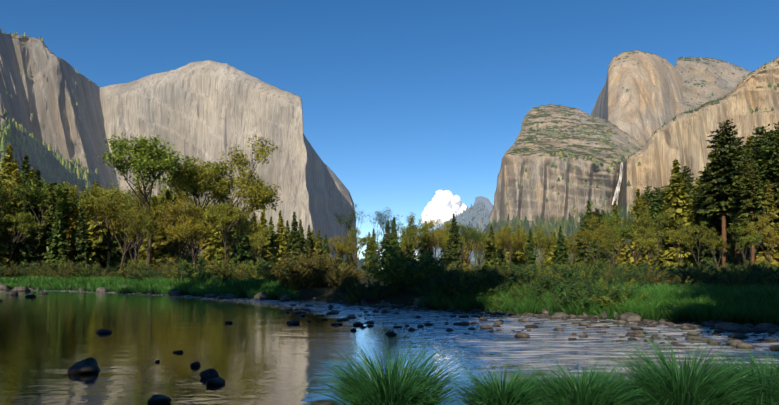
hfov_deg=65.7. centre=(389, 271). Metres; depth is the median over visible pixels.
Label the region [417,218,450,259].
tree
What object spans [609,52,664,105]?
brush dome
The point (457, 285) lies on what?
bush
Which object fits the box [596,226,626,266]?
tree
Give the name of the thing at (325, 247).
tree
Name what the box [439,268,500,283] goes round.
bush
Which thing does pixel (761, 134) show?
tree
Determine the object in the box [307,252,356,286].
bush
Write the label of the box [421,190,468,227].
cloud
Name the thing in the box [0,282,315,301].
bank rocks
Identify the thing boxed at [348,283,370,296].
bush
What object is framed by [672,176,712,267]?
tree
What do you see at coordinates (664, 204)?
tree
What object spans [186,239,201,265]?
tree
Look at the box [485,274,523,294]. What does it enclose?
bush
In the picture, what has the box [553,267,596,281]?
bush
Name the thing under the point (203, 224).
tree
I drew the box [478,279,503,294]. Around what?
bush
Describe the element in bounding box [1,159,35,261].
tree
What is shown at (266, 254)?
tree
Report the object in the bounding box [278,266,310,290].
bush
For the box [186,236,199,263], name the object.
tree
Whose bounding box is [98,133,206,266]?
oak
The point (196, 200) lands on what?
tree
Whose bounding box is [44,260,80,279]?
bush
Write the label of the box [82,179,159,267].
tree
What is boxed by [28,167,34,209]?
tree
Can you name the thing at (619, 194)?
waterfall
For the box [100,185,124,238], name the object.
tree
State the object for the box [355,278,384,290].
bush
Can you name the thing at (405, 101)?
sky
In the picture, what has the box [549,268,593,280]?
bush
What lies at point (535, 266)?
bush
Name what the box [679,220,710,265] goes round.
tree
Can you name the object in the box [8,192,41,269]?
tree
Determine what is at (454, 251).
tree
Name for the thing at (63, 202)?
tree
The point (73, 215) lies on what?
tree
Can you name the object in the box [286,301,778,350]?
riffle stones
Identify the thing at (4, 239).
tree
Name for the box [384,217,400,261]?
tree
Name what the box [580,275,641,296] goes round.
bush
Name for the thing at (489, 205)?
cliff
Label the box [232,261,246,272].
bush
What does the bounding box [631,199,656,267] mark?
tree
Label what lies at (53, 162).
talus
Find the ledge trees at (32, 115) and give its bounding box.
[4,72,86,159]
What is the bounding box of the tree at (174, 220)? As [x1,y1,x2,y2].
[153,190,203,264]
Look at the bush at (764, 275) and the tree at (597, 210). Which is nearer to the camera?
the bush at (764, 275)
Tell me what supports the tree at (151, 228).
on the ground at (323, 294)
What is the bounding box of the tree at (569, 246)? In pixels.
[556,233,576,263]
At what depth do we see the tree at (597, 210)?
168.96 m
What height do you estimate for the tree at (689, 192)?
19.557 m
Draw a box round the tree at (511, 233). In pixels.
[507,231,539,246]
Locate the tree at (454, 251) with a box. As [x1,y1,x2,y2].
[445,213,463,267]
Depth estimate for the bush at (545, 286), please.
19.18 m
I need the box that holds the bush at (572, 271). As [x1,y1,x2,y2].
[532,267,576,278]
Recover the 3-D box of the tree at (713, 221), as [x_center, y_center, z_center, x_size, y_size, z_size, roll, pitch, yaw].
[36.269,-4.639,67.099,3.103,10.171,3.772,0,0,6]
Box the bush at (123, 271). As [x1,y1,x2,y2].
[116,258,149,279]
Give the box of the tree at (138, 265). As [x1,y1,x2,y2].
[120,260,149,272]
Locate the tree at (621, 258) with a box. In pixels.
[610,200,633,267]
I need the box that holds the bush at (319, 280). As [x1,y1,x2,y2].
[290,248,344,287]
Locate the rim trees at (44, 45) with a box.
[0,28,96,86]
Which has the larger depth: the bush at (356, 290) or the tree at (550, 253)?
the tree at (550, 253)
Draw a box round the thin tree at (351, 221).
[334,203,365,278]
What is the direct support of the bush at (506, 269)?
on the ground at (323, 294)
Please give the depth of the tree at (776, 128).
69.58 m
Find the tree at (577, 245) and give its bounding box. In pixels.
[574,227,582,256]
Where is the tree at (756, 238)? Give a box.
[725,222,763,266]
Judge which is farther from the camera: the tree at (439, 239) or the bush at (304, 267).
the tree at (439, 239)
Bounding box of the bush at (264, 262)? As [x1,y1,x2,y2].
[257,255,296,268]
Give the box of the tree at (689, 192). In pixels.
[681,178,692,211]
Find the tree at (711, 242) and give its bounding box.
[700,228,732,266]
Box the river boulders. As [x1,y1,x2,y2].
[0,291,765,404]
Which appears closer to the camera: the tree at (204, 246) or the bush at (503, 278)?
the bush at (503, 278)
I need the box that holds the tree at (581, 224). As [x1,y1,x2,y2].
[577,212,587,243]
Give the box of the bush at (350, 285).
[342,277,366,289]
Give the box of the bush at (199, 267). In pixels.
[170,260,221,279]
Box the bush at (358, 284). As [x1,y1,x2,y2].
[355,282,384,294]
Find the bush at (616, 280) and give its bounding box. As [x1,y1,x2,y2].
[582,266,626,287]
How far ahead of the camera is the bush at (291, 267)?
29.04 m
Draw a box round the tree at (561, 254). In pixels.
[553,225,570,268]
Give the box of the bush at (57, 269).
[39,262,90,276]
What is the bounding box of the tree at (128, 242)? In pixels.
[106,182,140,263]
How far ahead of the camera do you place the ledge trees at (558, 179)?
2091.97 m
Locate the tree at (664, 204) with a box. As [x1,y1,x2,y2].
[648,190,675,271]
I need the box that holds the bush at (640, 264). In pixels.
[609,261,655,270]
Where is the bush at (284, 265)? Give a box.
[275,248,330,285]
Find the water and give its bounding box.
[0,289,778,404]
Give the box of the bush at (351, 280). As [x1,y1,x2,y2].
[329,271,362,292]
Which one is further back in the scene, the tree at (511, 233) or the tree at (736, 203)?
the tree at (511, 233)
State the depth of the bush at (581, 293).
17.63 m
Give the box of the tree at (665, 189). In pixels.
[661,184,672,226]
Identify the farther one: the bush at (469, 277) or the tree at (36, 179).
the tree at (36, 179)
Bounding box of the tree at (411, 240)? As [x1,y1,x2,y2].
[392,225,419,255]
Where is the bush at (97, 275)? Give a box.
[94,267,113,278]
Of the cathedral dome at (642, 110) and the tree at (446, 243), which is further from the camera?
the cathedral dome at (642, 110)
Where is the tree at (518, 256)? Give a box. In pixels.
[511,224,526,265]
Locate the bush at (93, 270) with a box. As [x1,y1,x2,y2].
[75,263,100,277]
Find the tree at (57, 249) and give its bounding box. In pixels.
[41,202,69,267]
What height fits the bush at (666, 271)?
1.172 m
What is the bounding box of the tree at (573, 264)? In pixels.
[571,253,576,267]
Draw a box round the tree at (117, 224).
[107,197,134,267]
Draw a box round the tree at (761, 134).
[747,124,770,168]
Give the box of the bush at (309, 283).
[293,262,326,288]
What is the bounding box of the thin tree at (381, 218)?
[364,207,404,281]
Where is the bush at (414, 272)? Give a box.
[387,253,438,288]
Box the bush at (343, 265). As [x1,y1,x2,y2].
[332,262,361,277]
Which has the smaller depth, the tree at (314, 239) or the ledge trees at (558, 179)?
the tree at (314, 239)
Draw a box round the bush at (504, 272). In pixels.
[489,262,512,276]
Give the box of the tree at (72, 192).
[60,182,78,210]
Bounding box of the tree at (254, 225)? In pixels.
[251,211,257,236]
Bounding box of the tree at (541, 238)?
[531,225,555,267]
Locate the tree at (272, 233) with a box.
[268,217,276,253]
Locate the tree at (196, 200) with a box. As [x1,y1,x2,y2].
[147,174,201,250]
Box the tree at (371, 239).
[365,234,387,265]
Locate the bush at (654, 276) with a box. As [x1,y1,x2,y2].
[633,270,669,283]
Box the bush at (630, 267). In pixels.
[599,264,633,271]
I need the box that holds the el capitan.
[100,60,357,259]
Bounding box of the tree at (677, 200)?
[649,158,701,269]
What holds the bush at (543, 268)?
on the ground at (323, 294)
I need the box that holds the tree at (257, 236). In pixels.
[248,224,272,270]
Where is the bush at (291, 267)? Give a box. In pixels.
[280,247,337,288]
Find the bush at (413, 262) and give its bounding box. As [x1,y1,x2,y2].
[371,238,450,277]
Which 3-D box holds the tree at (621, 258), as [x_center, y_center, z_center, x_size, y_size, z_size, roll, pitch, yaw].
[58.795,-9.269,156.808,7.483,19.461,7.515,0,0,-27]
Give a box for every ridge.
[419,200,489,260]
[436,203,489,268]
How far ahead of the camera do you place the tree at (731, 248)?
80.55 m
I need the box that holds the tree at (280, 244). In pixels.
[271,210,288,262]
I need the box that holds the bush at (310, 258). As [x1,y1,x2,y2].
[279,244,338,286]
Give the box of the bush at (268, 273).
[258,255,294,280]
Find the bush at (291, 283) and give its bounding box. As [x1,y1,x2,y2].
[275,272,304,288]
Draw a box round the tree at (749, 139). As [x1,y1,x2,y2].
[745,134,757,253]
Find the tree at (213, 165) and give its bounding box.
[152,159,238,267]
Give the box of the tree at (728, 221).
[699,144,733,266]
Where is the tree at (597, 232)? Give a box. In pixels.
[574,214,612,269]
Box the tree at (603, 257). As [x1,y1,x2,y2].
[598,222,616,266]
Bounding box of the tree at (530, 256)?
[525,228,537,265]
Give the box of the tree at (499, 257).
[492,229,506,266]
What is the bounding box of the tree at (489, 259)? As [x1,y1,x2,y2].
[482,224,498,269]
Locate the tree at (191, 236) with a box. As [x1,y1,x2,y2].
[175,216,203,253]
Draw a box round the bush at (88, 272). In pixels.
[67,260,107,279]
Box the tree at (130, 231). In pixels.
[117,210,146,259]
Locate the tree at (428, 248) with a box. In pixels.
[418,221,433,262]
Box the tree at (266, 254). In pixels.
[255,207,273,266]
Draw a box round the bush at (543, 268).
[510,265,546,271]
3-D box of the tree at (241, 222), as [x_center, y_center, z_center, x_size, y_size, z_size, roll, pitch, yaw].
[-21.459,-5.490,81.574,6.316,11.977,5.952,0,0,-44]
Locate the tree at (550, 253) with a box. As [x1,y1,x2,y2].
[543,230,556,266]
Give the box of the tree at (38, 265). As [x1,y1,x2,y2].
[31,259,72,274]
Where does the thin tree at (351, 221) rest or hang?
on the ground at (323, 294)
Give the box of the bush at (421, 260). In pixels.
[387,247,434,263]
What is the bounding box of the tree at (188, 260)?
[177,207,189,262]
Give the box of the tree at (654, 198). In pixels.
[649,187,664,215]
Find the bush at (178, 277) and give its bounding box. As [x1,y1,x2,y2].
[163,259,209,281]
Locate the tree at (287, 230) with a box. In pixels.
[283,220,290,245]
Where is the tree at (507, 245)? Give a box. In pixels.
[493,224,527,262]
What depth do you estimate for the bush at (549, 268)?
22.01 m
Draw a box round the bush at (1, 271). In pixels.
[0,267,21,278]
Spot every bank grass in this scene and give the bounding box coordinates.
[0,275,299,300]
[412,281,778,325]
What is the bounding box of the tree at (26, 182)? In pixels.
[0,172,42,208]
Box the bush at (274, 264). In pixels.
[261,255,288,275]
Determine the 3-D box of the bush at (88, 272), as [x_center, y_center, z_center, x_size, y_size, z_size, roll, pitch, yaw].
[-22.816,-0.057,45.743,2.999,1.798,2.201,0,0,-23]
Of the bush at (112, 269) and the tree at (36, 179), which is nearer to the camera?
the bush at (112, 269)
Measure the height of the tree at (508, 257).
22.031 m
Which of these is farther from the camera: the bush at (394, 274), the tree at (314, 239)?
the tree at (314, 239)
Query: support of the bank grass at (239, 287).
on the ground at (323, 294)
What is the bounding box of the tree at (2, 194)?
[0,176,15,210]
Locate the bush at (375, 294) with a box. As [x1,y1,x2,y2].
[362,278,401,300]
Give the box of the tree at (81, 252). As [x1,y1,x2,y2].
[68,208,98,270]
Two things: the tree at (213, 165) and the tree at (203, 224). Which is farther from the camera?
the tree at (203, 224)
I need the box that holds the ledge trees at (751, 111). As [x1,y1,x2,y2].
[626,83,778,191]
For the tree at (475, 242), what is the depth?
43.86 m
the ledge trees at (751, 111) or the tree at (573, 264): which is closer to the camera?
the tree at (573, 264)
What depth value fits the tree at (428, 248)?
209.69 m
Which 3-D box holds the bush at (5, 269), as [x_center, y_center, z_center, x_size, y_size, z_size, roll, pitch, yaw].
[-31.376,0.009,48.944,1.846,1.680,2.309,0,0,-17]
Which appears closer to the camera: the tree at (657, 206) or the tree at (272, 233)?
the tree at (657, 206)
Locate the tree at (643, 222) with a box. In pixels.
[617,203,656,264]
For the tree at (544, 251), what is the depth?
322.60 m
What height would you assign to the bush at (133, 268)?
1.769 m
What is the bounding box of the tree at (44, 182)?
[39,179,79,198]
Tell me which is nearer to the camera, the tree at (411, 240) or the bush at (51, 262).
the bush at (51, 262)
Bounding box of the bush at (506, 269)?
[476,264,515,273]
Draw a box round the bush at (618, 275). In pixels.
[580,267,638,283]
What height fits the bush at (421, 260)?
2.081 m
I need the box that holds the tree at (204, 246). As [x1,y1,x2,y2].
[196,237,212,267]
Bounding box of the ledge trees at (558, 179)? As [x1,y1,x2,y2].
[506,151,613,218]
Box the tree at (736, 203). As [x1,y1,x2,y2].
[728,157,765,263]
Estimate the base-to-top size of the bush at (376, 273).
2.015 m
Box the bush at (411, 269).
[382,250,445,285]
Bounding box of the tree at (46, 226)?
[34,183,66,263]
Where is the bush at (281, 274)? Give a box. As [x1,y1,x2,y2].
[270,256,315,283]
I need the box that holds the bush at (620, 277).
[604,267,633,282]
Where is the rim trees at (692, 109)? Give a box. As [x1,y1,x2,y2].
[621,61,770,164]
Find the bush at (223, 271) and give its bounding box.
[207,256,249,278]
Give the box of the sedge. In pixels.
[284,324,778,404]
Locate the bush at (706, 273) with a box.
[669,267,715,282]
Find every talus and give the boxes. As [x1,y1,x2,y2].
[0,117,362,264]
[475,213,626,265]
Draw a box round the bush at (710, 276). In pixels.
[673,266,717,285]
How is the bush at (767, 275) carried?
on the ground at (323, 294)
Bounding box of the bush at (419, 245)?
[367,236,445,274]
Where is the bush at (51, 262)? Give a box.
[34,260,69,277]
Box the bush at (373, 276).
[353,249,436,283]
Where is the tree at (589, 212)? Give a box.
[574,201,602,268]
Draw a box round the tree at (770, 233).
[746,213,778,265]
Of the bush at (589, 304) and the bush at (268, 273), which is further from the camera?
the bush at (268, 273)
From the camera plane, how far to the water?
10.35 m
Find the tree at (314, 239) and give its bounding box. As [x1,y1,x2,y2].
[311,230,315,248]
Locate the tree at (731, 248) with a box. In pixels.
[719,220,750,268]
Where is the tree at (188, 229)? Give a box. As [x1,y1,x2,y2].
[156,199,213,261]
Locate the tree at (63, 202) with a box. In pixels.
[3,182,81,241]
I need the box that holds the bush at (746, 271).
[731,265,770,280]
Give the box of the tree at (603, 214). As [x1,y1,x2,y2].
[596,210,616,267]
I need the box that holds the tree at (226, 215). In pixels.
[201,202,255,261]
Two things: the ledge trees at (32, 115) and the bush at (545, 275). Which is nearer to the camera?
the bush at (545, 275)
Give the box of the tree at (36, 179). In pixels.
[29,168,46,263]
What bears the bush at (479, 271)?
on the ground at (323, 294)
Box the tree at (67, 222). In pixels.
[61,192,72,247]
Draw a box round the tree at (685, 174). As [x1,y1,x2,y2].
[680,166,694,195]
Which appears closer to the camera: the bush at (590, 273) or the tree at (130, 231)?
the bush at (590, 273)
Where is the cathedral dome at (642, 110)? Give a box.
[591,50,682,145]
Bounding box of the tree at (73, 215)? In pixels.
[64,197,85,265]
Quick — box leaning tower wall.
[622,57,778,214]
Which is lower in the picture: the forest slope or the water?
the water
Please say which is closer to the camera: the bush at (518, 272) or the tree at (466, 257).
the bush at (518, 272)
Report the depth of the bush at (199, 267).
35.75 m
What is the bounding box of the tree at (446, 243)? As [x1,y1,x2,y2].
[441,220,482,264]
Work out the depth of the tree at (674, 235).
52.83 m
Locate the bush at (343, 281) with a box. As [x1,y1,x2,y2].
[325,267,356,290]
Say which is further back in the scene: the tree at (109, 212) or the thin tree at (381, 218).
the tree at (109, 212)
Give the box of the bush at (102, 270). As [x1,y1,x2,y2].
[89,261,126,277]
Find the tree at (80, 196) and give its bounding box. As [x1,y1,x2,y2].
[77,195,99,262]
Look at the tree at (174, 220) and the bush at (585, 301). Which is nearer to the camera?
the bush at (585, 301)
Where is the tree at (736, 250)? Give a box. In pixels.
[725,136,747,268]
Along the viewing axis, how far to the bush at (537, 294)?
18.56 m
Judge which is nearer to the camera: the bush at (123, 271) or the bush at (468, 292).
the bush at (468, 292)
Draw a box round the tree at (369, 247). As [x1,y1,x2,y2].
[361,232,374,270]
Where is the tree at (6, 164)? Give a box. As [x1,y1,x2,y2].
[0,143,19,201]
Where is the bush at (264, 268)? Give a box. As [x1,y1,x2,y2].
[257,260,288,276]
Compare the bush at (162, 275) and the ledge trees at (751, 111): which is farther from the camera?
the ledge trees at (751, 111)
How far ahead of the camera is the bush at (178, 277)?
35.61 m
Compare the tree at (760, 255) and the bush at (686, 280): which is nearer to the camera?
the bush at (686, 280)
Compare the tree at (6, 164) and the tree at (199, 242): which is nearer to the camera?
the tree at (6, 164)
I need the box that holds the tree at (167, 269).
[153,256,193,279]
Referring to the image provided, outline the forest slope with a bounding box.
[473,193,690,268]
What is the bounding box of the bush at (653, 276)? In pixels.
[635,266,672,283]
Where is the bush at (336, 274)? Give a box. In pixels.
[322,264,341,285]
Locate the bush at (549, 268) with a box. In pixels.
[538,267,564,282]
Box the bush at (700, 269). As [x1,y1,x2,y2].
[686,261,738,275]
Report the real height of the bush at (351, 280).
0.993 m
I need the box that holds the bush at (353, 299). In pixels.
[337,285,365,303]
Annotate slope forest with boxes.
[0,117,364,269]
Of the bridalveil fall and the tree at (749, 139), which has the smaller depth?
the tree at (749, 139)
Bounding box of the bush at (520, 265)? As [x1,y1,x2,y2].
[492,260,528,268]
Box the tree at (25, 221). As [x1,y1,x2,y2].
[0,211,40,267]
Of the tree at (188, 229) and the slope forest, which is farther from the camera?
the slope forest
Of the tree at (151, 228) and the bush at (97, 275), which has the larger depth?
the tree at (151, 228)
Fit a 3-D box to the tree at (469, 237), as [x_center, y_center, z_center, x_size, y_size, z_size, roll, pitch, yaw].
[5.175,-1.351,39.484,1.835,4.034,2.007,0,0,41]
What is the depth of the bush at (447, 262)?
28.11 m
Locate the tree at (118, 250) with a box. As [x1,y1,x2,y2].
[109,218,130,268]
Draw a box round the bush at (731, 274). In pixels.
[711,265,749,281]
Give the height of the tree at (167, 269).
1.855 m
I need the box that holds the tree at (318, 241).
[313,230,323,262]
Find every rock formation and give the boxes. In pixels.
[489,104,643,222]
[674,57,750,115]
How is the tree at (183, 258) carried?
on the ground at (323, 294)
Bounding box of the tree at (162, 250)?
[149,189,182,269]
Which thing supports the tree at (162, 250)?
on the ground at (323, 294)
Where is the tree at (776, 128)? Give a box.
[759,122,778,267]
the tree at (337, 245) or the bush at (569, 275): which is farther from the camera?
the tree at (337, 245)
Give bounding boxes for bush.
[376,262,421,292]
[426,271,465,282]
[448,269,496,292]
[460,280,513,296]
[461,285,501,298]
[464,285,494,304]
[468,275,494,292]
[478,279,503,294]
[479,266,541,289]
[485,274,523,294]
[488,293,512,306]
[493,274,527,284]
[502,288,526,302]
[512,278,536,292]
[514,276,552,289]
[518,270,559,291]
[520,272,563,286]
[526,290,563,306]
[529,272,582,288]
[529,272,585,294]
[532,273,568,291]
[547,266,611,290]
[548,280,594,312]
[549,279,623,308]
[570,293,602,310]
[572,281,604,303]
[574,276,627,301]
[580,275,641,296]
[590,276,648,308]
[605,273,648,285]
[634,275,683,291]
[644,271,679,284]
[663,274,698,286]
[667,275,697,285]
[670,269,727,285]
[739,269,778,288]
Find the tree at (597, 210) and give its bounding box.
[594,208,601,223]
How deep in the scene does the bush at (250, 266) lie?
39.90 m
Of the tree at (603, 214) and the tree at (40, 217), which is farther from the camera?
the tree at (603, 214)
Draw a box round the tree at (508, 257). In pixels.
[500,231,514,269]
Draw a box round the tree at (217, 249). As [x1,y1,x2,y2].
[204,204,234,271]
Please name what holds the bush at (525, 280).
on the ground at (323, 294)
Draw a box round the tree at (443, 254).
[440,233,449,266]
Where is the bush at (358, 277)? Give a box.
[336,263,366,287]
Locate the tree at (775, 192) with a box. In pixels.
[771,162,778,232]
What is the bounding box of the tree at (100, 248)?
[86,180,119,270]
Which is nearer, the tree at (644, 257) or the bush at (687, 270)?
the bush at (687, 270)
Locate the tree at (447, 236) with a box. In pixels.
[435,221,457,265]
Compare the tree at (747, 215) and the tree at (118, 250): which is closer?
the tree at (747, 215)
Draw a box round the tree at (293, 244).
[283,212,303,264]
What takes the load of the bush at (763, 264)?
on the ground at (323, 294)
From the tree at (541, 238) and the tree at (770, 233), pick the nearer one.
the tree at (770, 233)
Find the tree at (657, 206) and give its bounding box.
[651,191,662,255]
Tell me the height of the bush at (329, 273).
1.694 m
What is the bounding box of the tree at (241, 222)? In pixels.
[207,191,255,264]
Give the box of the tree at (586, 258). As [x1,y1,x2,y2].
[574,216,595,266]
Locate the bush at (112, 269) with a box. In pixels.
[109,261,137,278]
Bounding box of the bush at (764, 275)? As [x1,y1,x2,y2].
[701,264,776,286]
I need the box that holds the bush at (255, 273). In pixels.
[234,259,263,278]
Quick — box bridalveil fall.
[612,162,622,204]
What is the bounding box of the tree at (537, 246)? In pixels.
[515,232,545,254]
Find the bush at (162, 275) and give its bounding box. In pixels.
[136,267,174,277]
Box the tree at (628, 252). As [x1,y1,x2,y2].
[621,187,644,267]
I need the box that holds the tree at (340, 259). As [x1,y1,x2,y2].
[335,239,344,268]
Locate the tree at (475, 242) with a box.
[464,227,485,265]
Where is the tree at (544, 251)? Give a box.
[540,236,548,265]
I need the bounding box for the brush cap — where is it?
[511,108,642,171]
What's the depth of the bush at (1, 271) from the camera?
47.92 m
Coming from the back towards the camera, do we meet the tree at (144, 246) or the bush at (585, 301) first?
the tree at (144, 246)
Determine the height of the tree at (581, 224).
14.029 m
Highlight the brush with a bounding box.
[682,65,746,106]
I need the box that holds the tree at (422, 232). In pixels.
[397,212,429,258]
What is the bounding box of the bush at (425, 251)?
[386,249,446,273]
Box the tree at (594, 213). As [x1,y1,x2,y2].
[593,211,603,253]
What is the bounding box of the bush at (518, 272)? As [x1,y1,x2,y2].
[472,266,524,284]
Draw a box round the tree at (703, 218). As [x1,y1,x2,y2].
[690,166,720,267]
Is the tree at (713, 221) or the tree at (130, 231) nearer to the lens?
the tree at (713, 221)
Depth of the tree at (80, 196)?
89.00 m
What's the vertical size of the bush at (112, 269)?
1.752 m
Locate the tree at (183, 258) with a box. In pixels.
[176,223,208,259]
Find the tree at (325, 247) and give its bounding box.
[322,234,330,262]
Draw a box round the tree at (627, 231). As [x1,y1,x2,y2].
[601,209,637,267]
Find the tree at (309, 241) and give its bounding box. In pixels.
[303,225,314,259]
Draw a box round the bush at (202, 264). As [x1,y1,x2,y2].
[178,256,233,279]
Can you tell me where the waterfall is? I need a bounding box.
[609,163,624,204]
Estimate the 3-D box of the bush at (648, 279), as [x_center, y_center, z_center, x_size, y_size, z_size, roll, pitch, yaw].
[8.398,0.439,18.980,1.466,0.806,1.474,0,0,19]
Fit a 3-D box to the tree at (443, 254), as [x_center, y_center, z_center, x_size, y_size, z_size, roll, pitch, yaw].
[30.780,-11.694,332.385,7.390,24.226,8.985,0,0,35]
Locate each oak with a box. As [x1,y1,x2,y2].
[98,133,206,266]
[164,134,282,238]
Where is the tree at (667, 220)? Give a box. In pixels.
[635,209,675,270]
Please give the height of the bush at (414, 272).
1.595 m
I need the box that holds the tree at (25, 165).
[20,154,30,186]
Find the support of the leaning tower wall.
on the ground at (323, 294)
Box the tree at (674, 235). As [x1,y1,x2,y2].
[665,215,697,263]
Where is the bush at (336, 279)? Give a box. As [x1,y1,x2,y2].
[327,272,349,286]
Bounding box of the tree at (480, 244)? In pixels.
[468,232,497,266]
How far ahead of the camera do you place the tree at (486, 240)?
206.23 m
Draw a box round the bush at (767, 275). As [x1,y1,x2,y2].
[763,267,775,285]
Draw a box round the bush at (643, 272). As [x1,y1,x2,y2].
[605,264,659,285]
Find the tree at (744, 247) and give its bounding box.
[721,233,750,259]
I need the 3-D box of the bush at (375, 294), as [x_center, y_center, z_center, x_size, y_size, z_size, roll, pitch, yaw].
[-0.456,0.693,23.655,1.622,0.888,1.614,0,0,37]
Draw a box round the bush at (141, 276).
[125,266,162,281]
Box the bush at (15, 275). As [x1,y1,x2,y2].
[0,262,25,278]
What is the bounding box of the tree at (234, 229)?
[225,200,238,262]
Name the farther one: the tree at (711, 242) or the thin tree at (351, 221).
the tree at (711, 242)
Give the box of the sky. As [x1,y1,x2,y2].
[0,0,778,268]
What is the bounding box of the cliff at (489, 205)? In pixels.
[475,196,492,212]
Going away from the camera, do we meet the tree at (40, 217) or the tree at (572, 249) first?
the tree at (40, 217)
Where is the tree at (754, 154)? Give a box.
[731,143,768,252]
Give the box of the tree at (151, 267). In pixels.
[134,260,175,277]
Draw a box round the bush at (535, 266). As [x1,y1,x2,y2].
[512,263,554,272]
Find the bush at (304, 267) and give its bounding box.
[269,252,318,287]
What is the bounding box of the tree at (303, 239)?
[298,219,305,253]
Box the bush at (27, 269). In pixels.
[19,265,34,275]
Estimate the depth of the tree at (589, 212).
132.38 m
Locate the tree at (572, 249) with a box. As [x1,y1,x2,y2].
[556,234,577,261]
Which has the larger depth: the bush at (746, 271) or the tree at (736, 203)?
the tree at (736, 203)
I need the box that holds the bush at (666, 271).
[655,263,681,280]
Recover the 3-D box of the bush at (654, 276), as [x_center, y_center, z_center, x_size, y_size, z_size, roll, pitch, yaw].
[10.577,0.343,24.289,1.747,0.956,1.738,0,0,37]
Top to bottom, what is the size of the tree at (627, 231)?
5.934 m
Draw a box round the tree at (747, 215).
[733,162,772,264]
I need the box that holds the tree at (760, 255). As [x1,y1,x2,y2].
[750,181,778,266]
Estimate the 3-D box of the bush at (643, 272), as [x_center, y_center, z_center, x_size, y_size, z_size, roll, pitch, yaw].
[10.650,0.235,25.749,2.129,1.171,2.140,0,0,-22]
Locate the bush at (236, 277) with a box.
[229,269,253,280]
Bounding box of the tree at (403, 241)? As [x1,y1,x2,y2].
[400,237,419,257]
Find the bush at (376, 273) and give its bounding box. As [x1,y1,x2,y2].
[362,243,437,290]
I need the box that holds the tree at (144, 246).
[135,195,160,268]
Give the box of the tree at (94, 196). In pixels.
[71,185,130,272]
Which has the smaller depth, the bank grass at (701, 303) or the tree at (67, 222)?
the bank grass at (701, 303)
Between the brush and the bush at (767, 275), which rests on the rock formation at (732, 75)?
the brush
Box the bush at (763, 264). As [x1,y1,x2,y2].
[729,263,778,274]
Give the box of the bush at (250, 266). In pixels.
[219,260,260,277]
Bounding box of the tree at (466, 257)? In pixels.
[462,242,472,269]
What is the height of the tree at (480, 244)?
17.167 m
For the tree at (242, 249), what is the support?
on the ground at (323, 294)
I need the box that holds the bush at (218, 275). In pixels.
[206,266,242,282]
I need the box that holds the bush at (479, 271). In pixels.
[439,267,482,280]
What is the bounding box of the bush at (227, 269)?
[205,254,248,278]
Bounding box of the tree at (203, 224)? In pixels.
[179,198,211,257]
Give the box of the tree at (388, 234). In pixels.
[381,221,389,261]
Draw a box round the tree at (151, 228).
[121,207,163,262]
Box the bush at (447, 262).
[407,257,453,278]
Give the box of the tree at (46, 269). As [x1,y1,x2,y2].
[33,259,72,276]
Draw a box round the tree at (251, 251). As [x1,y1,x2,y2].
[248,231,256,266]
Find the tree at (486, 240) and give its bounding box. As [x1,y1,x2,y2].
[466,227,493,265]
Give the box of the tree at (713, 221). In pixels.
[699,215,732,267]
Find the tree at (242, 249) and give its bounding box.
[231,207,254,267]
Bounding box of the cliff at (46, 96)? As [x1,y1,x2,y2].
[0,33,125,241]
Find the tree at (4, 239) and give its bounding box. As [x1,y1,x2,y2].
[0,192,18,266]
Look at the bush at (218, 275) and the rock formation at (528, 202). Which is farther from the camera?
the rock formation at (528, 202)
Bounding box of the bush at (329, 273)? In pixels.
[309,254,354,287]
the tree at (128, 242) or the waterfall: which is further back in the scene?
the waterfall
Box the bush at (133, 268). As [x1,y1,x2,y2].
[117,260,153,277]
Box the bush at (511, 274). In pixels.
[482,265,541,285]
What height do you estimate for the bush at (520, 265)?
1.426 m
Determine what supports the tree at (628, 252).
on the ground at (323, 294)
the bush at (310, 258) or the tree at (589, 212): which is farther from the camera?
the tree at (589, 212)
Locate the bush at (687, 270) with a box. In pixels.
[665,264,729,281]
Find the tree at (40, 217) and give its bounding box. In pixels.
[35,198,46,265]
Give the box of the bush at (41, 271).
[28,261,58,276]
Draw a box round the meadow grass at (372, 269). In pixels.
[245,268,573,274]
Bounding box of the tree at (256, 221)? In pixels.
[238,211,267,231]
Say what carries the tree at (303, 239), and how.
on the ground at (323, 294)
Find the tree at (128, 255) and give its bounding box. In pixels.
[118,195,154,263]
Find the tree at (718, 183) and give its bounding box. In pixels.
[694,119,746,267]
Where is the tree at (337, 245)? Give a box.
[327,234,351,265]
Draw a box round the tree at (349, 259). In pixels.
[343,238,357,269]
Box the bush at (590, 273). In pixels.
[578,269,607,283]
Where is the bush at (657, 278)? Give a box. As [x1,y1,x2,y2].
[622,265,667,286]
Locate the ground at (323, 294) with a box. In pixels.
[18,274,641,313]
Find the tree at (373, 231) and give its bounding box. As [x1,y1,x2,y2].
[371,228,378,263]
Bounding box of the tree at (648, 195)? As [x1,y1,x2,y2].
[641,185,654,216]
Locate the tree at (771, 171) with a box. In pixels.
[758,130,778,222]
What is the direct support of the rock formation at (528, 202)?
on the ground at (323, 294)
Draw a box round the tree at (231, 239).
[207,229,239,252]
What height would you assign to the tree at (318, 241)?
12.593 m
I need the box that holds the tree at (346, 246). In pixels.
[341,238,357,265]
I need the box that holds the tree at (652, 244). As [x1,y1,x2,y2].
[632,226,663,265]
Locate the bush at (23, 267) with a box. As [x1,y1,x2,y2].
[18,266,36,276]
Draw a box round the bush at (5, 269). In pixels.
[0,263,15,276]
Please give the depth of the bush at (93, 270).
46.51 m
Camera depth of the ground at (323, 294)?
26.18 m
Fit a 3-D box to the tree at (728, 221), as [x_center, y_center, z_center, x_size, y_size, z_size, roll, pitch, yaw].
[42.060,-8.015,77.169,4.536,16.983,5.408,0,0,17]
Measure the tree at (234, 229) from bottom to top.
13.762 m
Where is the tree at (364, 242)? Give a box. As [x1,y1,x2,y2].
[346,226,366,268]
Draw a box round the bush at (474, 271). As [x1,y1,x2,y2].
[465,267,491,282]
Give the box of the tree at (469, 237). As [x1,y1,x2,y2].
[452,222,481,267]

